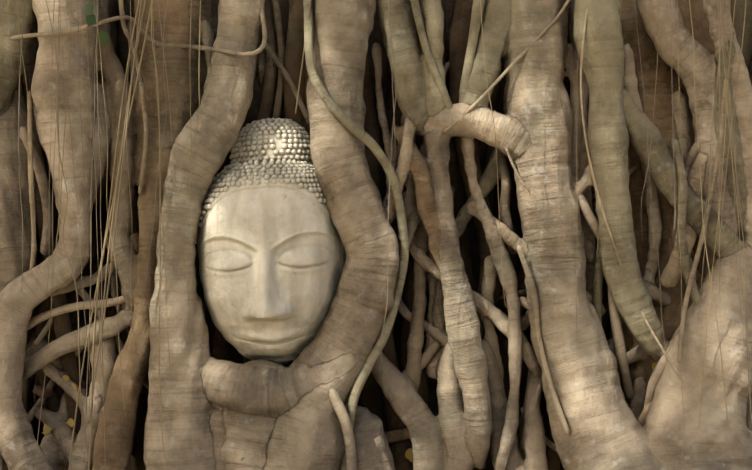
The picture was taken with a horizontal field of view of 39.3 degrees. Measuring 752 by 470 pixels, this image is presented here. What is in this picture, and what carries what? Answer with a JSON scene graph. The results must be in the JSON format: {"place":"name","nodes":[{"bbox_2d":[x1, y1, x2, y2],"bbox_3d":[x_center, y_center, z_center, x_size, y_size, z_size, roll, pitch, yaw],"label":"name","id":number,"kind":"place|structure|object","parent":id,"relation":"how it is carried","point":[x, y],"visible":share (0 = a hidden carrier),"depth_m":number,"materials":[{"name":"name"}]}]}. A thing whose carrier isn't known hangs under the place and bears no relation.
{"place":"outdoors","nodes":[
{"label":"outdoors","id":0,"kind":"place"},
{"bbox_2d":[33,0,594,457],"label":"banyan trunk","id":1,"kind":"object","parent":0,"point":[475,258],"depth_m":3.10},
{"bbox_3d":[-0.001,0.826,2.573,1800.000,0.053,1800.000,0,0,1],"label":"ground","id":2,"kind":"structure","parent":0,"visible":0},
{"bbox_2d":[0,0,751,469],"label":"tree roots","id":3,"kind":"object","parent":2,"relation":"on","point":[252,414],"visible":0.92,"depth_m":2.56,"materials":[{"name":"brown plant"}]},
{"bbox_2d":[195,118,345,365],"bbox_3d":[-0.264,0.018,2.658,0.393,0.633,0.449,0,0,1],"label":"buddha head","id":4,"kind":"object","parent":3,"relation":"in","point":[271,254],"visible":0.83,"depth_m":2.52},
{"bbox_2d":[17,0,751,469],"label":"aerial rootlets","id":5,"kind":"object","parent":3,"relation":"attached to","point":[99,298],"visible":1,"depth_m":2.42,"materials":[{"name":"brown plant"}]},
{"bbox_2d":[0,0,751,469],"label":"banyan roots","id":6,"kind":"object","parent":2,"relation":"on","point":[374,400],"visible":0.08,"depth_m":2.75,"materials":[{"name":"brown plant"}]},
{"bbox_2d":[33,384,62,397],"bbox_3d":[-0.849,0.404,2.733,0.037,0.038,0.091,0,0,19],"label":"brick fragment","id":7,"kind":"object","parent":6,"relation":"attached to","point":[38,390],"visible":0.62,"depth_m":2.70,"materials":[{"name":"brown brick"}]},
{"bbox_2d":[56,368,83,377],"bbox_3d":[-0.795,0.357,2.708,0.044,0.034,0.092,0,0,18],"label":"brick fragment","id":8,"kind":"object","parent":6,"relation":"attached to","point":[61,372],"visible":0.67,"depth_m":2.67,"materials":[{"name":"brown brick"}]},
{"bbox_2d":[81,388,88,396],"bbox_3d":[-0.754,0.410,2.721,0.040,0.040,0.094,0,0,1],"label":"brick fragment","id":9,"kind":"object","parent":6,"relation":"attached to","point":[83,390],"visible":0.23,"depth_m":2.68,"materials":[{"name":"brown brick"}]},
{"bbox_2d":[41,362,656,461],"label":"fallen leaves","id":10,"kind":"object","parent":6,"relation":"on","point":[70,423],"visible":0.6,"depth_m":2.66,"materials":[{"name":"yellow plant"}]},
{"bbox_2d":[0,0,751,469],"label":"thin roots","id":11,"kind":"object","parent":2,"relation":"on","point":[346,418],"visible":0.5,"depth_m":2.57,"materials":[{"name":"brown plant"}]},
{"bbox_2d":[83,3,108,46],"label":"leaves","id":12,"kind":"object","parent":11,"relation":"attached to","point":[103,37],"visible":0.88,"depth_m":2.52,"materials":[{"name":"green plant"}]}
]}

